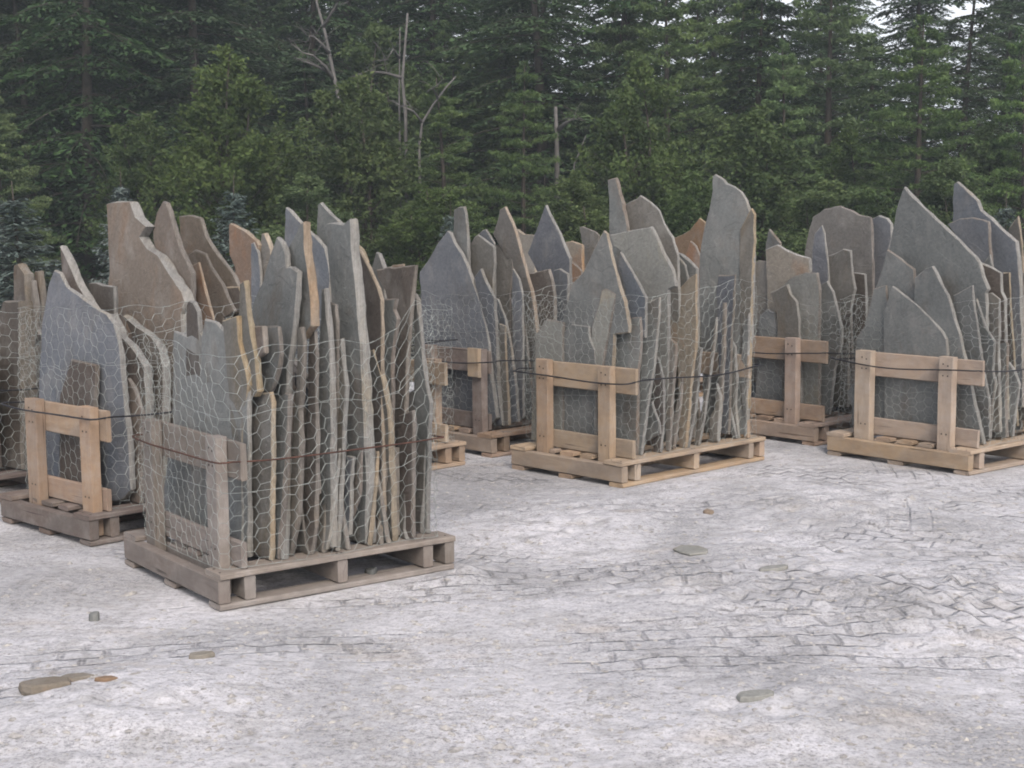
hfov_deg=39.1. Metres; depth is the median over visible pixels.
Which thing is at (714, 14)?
hemlock tree
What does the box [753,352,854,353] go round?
metal band
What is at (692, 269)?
flagstone
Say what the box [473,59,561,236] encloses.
pine tree
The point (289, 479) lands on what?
flagstone
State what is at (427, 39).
hemlock tree
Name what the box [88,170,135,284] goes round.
spruce tree
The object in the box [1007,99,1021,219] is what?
hemlock tree
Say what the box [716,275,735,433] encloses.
flagstone
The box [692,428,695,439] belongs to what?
flagstone
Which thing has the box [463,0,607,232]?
hemlock tree
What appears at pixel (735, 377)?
flagstone
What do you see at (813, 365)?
wire netting
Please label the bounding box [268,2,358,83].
hemlock tree
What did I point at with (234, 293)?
flagstone
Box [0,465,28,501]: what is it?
wooden pallet
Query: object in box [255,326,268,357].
flagstone
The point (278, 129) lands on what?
leafy tree
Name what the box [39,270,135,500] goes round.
flagstone
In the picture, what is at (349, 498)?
flagstone
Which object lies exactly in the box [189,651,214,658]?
flat stone
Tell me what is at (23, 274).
flagstone
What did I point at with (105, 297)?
flagstone
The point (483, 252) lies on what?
flagstone
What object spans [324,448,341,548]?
flagstone
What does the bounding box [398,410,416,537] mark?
flagstone
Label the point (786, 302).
flagstone
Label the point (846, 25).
pine tree
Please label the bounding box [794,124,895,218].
leafy tree
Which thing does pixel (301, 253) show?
flagstone
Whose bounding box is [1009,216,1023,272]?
flagstone
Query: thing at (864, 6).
hemlock tree
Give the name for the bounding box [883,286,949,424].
flagstone
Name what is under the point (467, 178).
pine tree
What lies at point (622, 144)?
leafy tree
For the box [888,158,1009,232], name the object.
leafy tree
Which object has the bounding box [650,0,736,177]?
pine tree
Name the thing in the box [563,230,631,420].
flagstone
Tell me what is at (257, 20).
hemlock tree
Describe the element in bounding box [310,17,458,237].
leafy tree
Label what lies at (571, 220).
leafy tree
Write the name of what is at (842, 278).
flagstone
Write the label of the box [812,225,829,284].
flagstone
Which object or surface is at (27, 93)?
hemlock tree
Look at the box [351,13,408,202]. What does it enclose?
dead tree
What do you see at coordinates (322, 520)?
flagstone
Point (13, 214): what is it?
spruce tree
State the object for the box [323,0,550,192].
hemlock tree
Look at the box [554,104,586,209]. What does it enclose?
dead tree
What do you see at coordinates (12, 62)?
hemlock tree
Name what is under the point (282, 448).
flagstone
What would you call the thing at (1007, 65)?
pine tree
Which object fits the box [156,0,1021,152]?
sky
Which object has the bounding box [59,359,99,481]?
flagstone
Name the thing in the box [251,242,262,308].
flagstone
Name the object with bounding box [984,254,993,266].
flagstone
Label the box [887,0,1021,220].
hemlock tree
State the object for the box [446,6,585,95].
hemlock tree
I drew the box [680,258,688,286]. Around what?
flagstone
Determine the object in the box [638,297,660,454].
flagstone
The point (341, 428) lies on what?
flagstone
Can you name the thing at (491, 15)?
hemlock tree
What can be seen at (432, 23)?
hemlock tree
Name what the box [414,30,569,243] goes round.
pine tree
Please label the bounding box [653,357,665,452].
flagstone
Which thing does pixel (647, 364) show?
wire netting
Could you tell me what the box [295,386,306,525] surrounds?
flagstone
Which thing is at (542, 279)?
flagstone
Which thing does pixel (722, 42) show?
pine tree
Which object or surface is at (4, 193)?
pine tree
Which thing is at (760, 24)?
hemlock tree
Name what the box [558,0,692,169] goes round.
hemlock tree
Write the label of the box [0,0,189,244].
hemlock tree
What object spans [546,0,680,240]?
pine tree
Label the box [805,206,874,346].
flagstone
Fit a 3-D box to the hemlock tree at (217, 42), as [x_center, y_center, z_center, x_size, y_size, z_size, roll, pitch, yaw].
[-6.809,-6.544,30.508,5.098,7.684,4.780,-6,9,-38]
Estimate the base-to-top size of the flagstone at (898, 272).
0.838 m
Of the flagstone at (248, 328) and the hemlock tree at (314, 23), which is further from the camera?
the hemlock tree at (314, 23)
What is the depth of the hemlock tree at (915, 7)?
30.86 m
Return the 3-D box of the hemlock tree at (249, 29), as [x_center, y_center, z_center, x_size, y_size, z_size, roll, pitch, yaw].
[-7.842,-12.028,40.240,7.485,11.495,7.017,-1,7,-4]
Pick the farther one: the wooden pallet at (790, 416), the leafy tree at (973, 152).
the leafy tree at (973, 152)
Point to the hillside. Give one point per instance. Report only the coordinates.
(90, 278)
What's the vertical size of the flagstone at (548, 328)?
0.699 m
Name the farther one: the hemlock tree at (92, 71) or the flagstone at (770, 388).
the hemlock tree at (92, 71)
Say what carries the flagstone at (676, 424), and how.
on the wooden pallet at (573, 455)
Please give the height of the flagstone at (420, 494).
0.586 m
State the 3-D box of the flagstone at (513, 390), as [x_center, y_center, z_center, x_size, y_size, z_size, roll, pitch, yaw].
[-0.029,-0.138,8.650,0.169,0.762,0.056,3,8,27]
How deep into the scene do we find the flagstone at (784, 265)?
9.04 m
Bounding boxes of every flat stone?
[18,676,70,695]
[61,673,93,681]
[89,611,99,621]
[94,675,117,681]
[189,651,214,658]
[364,567,376,574]
[673,545,707,555]
[703,509,713,514]
[736,689,773,702]
[759,564,787,571]
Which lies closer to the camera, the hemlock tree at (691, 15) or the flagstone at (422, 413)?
the flagstone at (422, 413)
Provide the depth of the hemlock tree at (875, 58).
27.49 m
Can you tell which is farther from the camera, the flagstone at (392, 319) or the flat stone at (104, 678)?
the flagstone at (392, 319)
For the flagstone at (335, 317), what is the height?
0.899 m
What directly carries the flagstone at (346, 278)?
on the wooden pallet at (217, 586)
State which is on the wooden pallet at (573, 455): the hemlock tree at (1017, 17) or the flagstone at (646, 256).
the flagstone at (646, 256)
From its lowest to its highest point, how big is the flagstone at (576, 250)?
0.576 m
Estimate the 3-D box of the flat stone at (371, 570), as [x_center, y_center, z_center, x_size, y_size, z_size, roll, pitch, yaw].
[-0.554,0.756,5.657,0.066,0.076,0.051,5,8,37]
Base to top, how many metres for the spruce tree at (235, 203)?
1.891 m
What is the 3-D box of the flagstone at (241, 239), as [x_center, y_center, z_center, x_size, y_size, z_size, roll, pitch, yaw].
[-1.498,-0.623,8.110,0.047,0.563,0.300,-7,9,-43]
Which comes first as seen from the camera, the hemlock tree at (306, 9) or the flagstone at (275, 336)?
the flagstone at (275, 336)
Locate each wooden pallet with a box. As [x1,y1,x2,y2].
[0,397,145,546]
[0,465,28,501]
[124,418,455,610]
[410,358,465,470]
[425,344,556,457]
[510,351,765,487]
[699,377,702,396]
[750,336,876,445]
[826,349,1023,475]
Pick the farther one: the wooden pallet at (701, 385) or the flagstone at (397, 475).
the wooden pallet at (701, 385)
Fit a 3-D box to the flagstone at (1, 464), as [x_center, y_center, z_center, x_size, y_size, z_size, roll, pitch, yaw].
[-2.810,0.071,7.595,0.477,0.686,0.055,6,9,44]
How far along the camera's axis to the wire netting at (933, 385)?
7.95 m
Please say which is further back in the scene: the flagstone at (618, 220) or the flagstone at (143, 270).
the flagstone at (618, 220)
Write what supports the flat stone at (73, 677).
on the ground
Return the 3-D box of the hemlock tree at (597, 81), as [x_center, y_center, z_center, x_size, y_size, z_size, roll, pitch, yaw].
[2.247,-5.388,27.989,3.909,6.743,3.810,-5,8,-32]
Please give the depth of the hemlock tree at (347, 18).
36.13 m
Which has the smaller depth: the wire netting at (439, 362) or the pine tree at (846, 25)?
the wire netting at (439, 362)
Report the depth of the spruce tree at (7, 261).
18.48 m
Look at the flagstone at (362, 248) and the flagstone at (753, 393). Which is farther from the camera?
the flagstone at (753, 393)
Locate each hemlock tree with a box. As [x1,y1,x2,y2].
[0,0,101,227]
[0,0,107,258]
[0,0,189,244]
[0,0,210,278]
[0,1,68,175]
[0,1,187,166]
[0,2,137,123]
[36,0,215,119]
[40,0,306,253]
[65,0,301,193]
[73,0,289,241]
[98,0,332,132]
[167,0,328,164]
[188,0,404,119]
[208,0,414,229]
[223,50,390,256]
[245,0,427,140]
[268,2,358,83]
[283,5,426,67]
[316,0,460,112]
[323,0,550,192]
[356,0,518,214]
[374,65,516,250]
[401,0,473,73]
[414,0,656,244]
[424,0,579,139]
[441,0,606,179]
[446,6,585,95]
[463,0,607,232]
[519,0,713,213]
[526,0,712,187]
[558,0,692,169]
[671,0,796,222]
[677,0,806,154]
[683,0,838,260]
[699,0,773,112]
[727,0,842,219]
[768,1,885,213]
[778,0,889,144]
[790,0,903,172]
[804,36,942,216]
[837,0,1020,218]
[850,0,982,214]
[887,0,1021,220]
[927,0,1023,221]
[935,6,1023,157]
[949,0,1023,154]
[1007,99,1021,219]
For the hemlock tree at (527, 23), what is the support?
on the hillside
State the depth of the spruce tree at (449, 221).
17.87 m
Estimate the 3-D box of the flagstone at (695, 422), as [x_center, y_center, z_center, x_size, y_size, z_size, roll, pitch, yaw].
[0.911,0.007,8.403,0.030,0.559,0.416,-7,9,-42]
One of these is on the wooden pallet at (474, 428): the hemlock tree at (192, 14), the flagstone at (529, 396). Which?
the flagstone at (529, 396)
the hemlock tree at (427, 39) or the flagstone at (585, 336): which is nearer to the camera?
the flagstone at (585, 336)
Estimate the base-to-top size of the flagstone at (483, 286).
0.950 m
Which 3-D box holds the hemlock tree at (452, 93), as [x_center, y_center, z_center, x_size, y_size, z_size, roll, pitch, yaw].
[-1.335,-4.356,29.043,3.529,4.084,3.444,3,8,29]
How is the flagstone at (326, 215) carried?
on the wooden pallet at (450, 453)
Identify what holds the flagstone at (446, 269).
on the wooden pallet at (474, 428)
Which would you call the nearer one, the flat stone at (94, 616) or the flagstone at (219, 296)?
the flat stone at (94, 616)
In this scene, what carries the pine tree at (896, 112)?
on the hillside
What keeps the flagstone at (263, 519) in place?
on the wooden pallet at (217, 586)
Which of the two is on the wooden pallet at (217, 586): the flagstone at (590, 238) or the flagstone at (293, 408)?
the flagstone at (293, 408)
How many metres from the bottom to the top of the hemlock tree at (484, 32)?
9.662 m
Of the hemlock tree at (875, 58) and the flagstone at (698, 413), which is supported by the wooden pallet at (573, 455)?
the flagstone at (698, 413)
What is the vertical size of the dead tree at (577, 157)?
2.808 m
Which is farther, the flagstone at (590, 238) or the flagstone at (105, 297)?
the flagstone at (590, 238)
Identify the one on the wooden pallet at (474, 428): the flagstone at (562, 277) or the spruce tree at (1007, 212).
the flagstone at (562, 277)
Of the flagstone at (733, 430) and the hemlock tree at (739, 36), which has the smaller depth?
the flagstone at (733, 430)
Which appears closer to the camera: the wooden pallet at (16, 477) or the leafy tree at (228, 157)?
the wooden pallet at (16, 477)
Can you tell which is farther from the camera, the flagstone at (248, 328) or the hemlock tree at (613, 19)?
the hemlock tree at (613, 19)
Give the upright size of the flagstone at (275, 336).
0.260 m
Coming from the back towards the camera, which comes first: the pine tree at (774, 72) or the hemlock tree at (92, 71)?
the hemlock tree at (92, 71)
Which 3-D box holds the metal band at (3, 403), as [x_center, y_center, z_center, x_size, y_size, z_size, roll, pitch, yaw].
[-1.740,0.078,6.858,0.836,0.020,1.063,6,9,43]
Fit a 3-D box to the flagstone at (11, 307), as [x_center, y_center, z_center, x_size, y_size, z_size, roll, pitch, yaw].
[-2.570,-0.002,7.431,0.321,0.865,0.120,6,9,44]
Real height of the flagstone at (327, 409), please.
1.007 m
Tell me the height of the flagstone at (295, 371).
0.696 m
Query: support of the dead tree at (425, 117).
on the ground
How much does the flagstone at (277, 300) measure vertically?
1.199 m
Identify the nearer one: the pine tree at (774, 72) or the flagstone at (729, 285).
the flagstone at (729, 285)
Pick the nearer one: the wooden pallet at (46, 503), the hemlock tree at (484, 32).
the wooden pallet at (46, 503)
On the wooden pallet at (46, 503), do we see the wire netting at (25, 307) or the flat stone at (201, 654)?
the wire netting at (25, 307)
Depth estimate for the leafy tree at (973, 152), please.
24.96 m
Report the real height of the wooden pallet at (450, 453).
0.603 m
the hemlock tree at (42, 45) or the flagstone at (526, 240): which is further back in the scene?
the hemlock tree at (42, 45)
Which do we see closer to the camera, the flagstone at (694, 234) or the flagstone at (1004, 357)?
the flagstone at (1004, 357)
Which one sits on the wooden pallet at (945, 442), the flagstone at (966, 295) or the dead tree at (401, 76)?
the flagstone at (966, 295)
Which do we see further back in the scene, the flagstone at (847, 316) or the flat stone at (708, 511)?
the flagstone at (847, 316)
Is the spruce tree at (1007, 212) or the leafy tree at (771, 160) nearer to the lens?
the spruce tree at (1007, 212)
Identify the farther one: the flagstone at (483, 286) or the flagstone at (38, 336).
the flagstone at (483, 286)
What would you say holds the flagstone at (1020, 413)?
on the wooden pallet at (945, 442)
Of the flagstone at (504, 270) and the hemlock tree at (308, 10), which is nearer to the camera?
the flagstone at (504, 270)
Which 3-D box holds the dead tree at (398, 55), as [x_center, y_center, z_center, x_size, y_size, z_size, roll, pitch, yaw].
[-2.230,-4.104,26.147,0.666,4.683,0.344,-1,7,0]
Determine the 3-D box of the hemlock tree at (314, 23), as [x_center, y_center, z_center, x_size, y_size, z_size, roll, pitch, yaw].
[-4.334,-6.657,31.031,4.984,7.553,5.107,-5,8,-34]
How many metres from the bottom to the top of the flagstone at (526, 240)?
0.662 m
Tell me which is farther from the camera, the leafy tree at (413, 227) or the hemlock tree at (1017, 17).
the hemlock tree at (1017, 17)
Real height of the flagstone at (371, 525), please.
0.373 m
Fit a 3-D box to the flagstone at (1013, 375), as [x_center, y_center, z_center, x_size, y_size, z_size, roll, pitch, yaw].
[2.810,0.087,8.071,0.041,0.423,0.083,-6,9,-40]
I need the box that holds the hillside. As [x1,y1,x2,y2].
[0,56,901,358]
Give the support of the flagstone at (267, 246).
on the flagstone
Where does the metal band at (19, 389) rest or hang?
attached to the wire netting at (18, 377)
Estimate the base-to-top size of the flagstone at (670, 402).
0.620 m
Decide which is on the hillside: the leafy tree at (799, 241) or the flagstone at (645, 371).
the leafy tree at (799, 241)
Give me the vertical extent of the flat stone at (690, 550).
0.014 m
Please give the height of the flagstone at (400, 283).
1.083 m
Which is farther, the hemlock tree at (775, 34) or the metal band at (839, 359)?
the hemlock tree at (775, 34)
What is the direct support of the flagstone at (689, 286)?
on the wooden pallet at (573, 455)
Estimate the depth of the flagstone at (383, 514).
5.63 m
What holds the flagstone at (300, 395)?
on the wooden pallet at (217, 586)
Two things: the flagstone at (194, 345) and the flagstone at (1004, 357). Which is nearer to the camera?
the flagstone at (194, 345)
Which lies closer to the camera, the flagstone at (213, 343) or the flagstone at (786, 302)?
the flagstone at (213, 343)
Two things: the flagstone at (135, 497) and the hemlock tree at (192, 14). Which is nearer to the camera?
the flagstone at (135, 497)
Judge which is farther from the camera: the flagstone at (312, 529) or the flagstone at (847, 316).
the flagstone at (847, 316)
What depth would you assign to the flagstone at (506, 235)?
8.67 m
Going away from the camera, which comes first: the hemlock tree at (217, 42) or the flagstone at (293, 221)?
the flagstone at (293, 221)
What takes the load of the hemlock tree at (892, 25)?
on the hillside
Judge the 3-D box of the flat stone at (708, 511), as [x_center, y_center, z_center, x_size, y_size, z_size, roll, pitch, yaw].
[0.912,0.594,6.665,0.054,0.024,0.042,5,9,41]
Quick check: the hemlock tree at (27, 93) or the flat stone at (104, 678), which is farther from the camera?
the hemlock tree at (27, 93)
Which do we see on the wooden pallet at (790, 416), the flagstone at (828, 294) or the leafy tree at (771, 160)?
the flagstone at (828, 294)
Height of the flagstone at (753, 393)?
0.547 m
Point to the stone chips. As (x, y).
(480, 738)
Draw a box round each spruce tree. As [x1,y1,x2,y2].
[0,181,61,306]
[0,201,26,308]
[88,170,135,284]
[210,175,259,271]
[439,201,453,238]
[993,191,1023,250]
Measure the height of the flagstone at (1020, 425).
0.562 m
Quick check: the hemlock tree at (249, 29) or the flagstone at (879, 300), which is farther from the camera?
the hemlock tree at (249, 29)
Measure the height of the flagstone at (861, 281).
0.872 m
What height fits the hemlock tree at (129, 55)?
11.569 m
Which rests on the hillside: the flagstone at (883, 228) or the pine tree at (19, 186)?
the pine tree at (19, 186)
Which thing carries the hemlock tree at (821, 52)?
on the hillside
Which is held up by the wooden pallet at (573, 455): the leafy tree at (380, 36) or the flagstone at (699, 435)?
the flagstone at (699, 435)
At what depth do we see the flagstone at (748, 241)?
8.14 m
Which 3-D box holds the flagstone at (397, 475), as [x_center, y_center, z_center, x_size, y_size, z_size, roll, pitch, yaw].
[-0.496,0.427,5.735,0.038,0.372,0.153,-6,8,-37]
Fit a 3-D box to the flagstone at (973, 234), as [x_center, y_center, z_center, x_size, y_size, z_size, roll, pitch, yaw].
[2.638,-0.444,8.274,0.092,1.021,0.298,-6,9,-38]
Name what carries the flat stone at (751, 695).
on the ground
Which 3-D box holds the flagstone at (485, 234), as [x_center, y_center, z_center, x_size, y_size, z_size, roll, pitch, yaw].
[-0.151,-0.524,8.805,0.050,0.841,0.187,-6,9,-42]
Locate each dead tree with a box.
[286,0,348,207]
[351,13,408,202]
[368,27,403,207]
[392,59,455,288]
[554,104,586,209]
[573,135,585,205]
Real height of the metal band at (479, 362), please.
0.038 m
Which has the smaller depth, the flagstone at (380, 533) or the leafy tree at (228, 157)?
the flagstone at (380, 533)
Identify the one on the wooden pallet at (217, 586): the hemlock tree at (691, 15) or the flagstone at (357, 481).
the flagstone at (357, 481)
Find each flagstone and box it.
[0,300,37,469]
[0,440,2,466]
[13,263,33,300]
[31,280,40,397]
[34,320,41,397]
[35,271,46,345]
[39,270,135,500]
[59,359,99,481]
[60,245,100,308]
[88,282,118,313]
[107,201,194,422]
[111,313,153,418]
[124,315,171,484]
[127,378,145,503]
[153,201,195,300]
[164,331,243,540]
[179,215,239,316]
[186,300,202,377]
[188,250,236,325]
[193,262,214,327]
[202,319,252,556]
[222,316,251,441]
[227,286,239,318]
[229,223,261,303]
[239,280,263,396]
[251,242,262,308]
[252,237,302,558]
[252,392,275,560]
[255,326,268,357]
[261,233,273,279]
[261,326,283,392]
[275,392,293,558]
[285,207,331,372]
[288,466,290,493]
[289,221,319,339]
[289,327,306,555]
[291,370,294,452]
[293,366,307,414]
[294,361,307,380]
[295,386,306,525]
[297,507,309,554]
[306,330,319,554]
[315,494,328,552]
[317,202,342,245]
[319,288,338,549]
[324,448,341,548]
[326,218,376,543]
[331,302,339,422]
[331,338,349,550]
[340,500,350,549]
[344,455,355,534]
[353,450,363,516]
[359,245,368,261]
[359,248,386,528]
[363,451,379,545]
[370,349,397,540]
[372,252,386,298]
[375,450,390,542]
[375,463,387,544]
[377,265,417,446]
[384,299,400,441]
[395,447,400,535]
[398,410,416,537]
[398,494,411,538]
[409,390,425,532]
[414,293,433,532]
[420,231,499,424]
[454,206,470,266]
[470,235,496,293]
[475,268,503,425]
[478,229,496,294]
[493,206,538,380]
[496,245,512,345]
[497,299,520,423]
[500,324,510,426]
[512,269,524,417]
[517,229,536,275]
[524,323,532,419]
[528,205,572,285]
[530,269,556,328]
[531,319,564,440]
[554,268,570,321]
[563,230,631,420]
[564,324,597,434]
[565,241,584,271]
[572,262,582,282]
[579,226,599,267]
[591,289,615,364]
[608,178,629,289]
[610,226,677,409]
[616,317,642,454]
[619,252,647,337]
[626,195,680,322]
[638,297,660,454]
[645,401,661,439]
[645,438,653,444]
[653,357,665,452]
[663,410,665,440]
[666,339,677,450]
[670,274,697,447]
[671,378,683,448]
[674,365,678,436]
[675,218,705,254]
[679,253,699,346]
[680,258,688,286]
[686,241,699,304]
[688,347,702,447]
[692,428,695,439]
[694,317,717,444]
[694,412,696,432]
[696,398,700,432]
[699,174,755,433]
[709,383,721,441]
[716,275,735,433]
[716,303,726,441]
[730,409,737,438]
[731,341,740,437]
[740,208,756,408]
[741,313,750,435]
[751,260,767,381]
[751,382,755,397]
[755,309,783,400]
[765,229,781,250]
[766,244,811,316]
[771,284,803,402]
[782,272,821,405]
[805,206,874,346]
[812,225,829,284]
[821,281,843,414]
[828,249,856,406]
[839,312,854,413]
[847,285,887,425]
[854,272,867,364]
[873,215,892,287]
[876,249,915,300]
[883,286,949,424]
[889,187,990,440]
[914,266,985,443]
[948,217,993,264]
[953,182,1023,406]
[953,285,990,438]
[976,299,996,438]
[982,263,1009,419]
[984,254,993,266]
[988,293,1001,431]
[992,342,1008,437]
[1003,272,1018,425]
[1008,362,1020,435]
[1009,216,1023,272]
[1015,420,1022,429]
[1018,273,1023,419]
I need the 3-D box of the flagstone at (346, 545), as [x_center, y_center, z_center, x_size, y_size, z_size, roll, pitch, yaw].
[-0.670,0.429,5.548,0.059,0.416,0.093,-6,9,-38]
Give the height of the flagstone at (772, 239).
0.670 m
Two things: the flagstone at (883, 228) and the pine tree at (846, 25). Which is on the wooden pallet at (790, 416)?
the flagstone at (883, 228)
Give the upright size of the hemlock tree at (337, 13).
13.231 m
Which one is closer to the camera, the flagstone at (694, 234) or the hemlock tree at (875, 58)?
the flagstone at (694, 234)
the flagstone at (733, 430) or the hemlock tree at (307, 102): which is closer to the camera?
the flagstone at (733, 430)
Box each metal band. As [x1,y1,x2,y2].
[0,387,38,390]
[1,401,172,420]
[132,434,443,463]
[296,338,457,350]
[411,350,534,363]
[513,364,760,384]
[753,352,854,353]
[830,356,1023,371]
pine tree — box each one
[0,92,66,295]
[0,110,35,277]
[399,68,495,264]
[408,18,489,205]
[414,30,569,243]
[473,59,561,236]
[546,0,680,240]
[604,0,738,202]
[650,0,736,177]
[672,0,798,186]
[741,38,825,261]
[747,0,905,229]
[846,12,979,221]
[967,26,1023,249]
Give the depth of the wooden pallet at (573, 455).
7.81 m
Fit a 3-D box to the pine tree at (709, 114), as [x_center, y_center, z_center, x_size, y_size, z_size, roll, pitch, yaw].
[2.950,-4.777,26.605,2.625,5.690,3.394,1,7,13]
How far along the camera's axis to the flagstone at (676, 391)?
8.14 m
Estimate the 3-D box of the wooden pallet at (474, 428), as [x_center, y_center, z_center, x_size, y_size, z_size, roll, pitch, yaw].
[-0.011,0.035,9.093,1.128,0.632,0.912,-7,9,-42]
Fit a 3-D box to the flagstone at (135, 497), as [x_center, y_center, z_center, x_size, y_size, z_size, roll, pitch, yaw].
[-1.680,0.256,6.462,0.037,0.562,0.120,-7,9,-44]
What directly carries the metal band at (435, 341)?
attached to the wire netting at (439, 362)
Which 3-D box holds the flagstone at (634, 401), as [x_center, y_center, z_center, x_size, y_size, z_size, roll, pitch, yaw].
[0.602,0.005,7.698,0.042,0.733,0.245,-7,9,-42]
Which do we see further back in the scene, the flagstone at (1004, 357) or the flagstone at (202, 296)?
the flagstone at (1004, 357)
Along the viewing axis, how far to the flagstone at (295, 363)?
6.01 m
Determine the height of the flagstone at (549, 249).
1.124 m
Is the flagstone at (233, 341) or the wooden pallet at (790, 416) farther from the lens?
the wooden pallet at (790, 416)
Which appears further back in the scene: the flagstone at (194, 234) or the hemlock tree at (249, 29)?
the hemlock tree at (249, 29)
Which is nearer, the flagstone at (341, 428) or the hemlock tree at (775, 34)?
the flagstone at (341, 428)
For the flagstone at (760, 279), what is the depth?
9.22 m
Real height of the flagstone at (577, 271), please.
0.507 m
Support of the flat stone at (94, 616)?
on the ground
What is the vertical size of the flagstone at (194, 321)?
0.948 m
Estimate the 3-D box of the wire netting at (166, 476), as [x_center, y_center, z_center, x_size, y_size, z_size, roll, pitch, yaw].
[-0.898,0.140,5.752,0.971,0.952,0.830,-5,8,-36]
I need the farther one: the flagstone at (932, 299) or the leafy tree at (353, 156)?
the leafy tree at (353, 156)
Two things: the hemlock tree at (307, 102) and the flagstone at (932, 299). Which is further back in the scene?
the hemlock tree at (307, 102)
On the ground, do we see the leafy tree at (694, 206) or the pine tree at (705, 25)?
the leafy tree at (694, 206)
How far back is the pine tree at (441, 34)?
30.29 m
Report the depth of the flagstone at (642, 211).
7.92 m
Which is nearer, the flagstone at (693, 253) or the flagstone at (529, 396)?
the flagstone at (529, 396)
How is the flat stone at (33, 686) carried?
on the ground
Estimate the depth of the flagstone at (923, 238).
8.04 m
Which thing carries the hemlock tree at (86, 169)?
on the hillside
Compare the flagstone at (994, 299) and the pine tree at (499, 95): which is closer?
the flagstone at (994, 299)
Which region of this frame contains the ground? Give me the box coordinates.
[0,299,1023,767]
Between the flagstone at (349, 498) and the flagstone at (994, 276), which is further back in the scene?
the flagstone at (994, 276)
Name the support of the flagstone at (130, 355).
on the wooden pallet at (46, 503)
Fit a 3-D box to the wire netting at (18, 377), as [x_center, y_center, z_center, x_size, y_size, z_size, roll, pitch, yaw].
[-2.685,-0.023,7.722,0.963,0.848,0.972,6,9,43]
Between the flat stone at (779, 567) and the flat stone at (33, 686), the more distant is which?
the flat stone at (779, 567)
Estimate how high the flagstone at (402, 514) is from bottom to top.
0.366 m
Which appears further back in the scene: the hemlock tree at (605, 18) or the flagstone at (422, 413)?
the hemlock tree at (605, 18)
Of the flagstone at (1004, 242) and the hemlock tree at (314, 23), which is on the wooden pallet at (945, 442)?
the flagstone at (1004, 242)
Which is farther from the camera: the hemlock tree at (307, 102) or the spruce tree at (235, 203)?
the hemlock tree at (307, 102)
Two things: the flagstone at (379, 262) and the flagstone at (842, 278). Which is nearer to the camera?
the flagstone at (379, 262)
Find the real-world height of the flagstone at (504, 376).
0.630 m
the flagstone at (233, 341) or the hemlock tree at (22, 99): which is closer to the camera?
the flagstone at (233, 341)
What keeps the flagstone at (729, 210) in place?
on the wooden pallet at (573, 455)
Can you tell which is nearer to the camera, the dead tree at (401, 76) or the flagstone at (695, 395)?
the flagstone at (695, 395)
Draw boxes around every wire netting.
[0,305,40,473]
[17,295,253,508]
[133,300,437,569]
[295,304,454,443]
[412,276,578,431]
[523,279,757,458]
[751,296,868,421]
[837,294,1023,447]
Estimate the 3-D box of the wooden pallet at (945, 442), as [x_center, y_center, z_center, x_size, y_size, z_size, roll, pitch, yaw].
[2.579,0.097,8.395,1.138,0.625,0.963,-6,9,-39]
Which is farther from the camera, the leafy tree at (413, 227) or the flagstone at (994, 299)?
the leafy tree at (413, 227)
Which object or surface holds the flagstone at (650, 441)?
on the wooden pallet at (573, 455)
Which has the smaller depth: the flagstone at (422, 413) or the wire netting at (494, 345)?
the flagstone at (422, 413)
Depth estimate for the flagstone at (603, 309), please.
7.69 m
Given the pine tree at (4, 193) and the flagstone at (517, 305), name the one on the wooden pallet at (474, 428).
the flagstone at (517, 305)
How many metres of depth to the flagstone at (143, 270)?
6.76 m
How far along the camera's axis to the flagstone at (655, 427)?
7.70 m
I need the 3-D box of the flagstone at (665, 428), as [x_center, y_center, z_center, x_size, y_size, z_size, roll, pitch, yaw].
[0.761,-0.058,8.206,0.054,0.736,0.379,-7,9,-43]
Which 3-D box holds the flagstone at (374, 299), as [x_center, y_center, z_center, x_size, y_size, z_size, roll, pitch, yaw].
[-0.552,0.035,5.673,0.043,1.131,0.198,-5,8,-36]
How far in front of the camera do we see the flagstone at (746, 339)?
8.16 m
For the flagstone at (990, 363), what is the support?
on the wooden pallet at (945, 442)
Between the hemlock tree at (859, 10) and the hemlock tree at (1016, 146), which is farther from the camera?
the hemlock tree at (859, 10)
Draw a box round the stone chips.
[0,450,1023,767]
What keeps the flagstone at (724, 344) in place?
on the wooden pallet at (573, 455)
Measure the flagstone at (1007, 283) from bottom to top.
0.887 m
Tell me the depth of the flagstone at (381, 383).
5.62 m
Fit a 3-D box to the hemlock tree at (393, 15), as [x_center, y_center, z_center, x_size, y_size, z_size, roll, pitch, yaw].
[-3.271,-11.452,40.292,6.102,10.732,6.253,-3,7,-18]
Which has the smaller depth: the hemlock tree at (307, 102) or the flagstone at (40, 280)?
the flagstone at (40, 280)
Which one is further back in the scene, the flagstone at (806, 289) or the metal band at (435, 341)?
the flagstone at (806, 289)
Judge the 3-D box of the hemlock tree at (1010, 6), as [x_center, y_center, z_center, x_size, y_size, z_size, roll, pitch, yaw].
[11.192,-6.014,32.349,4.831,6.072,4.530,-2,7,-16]
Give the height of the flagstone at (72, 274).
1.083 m
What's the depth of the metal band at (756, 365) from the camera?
7.77 m
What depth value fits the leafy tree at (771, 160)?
22.47 m
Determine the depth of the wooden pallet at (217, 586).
5.51 m
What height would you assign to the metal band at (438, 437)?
0.016 m
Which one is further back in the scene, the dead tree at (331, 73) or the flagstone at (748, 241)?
the dead tree at (331, 73)
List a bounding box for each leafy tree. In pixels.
[81,110,217,250]
[134,43,323,267]
[210,123,332,232]
[248,171,378,255]
[270,69,452,266]
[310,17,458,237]
[369,182,481,305]
[525,168,609,243]
[568,54,703,230]
[658,170,764,255]
[659,102,833,260]
[761,175,874,255]
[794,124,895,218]
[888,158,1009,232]
[932,119,1023,219]

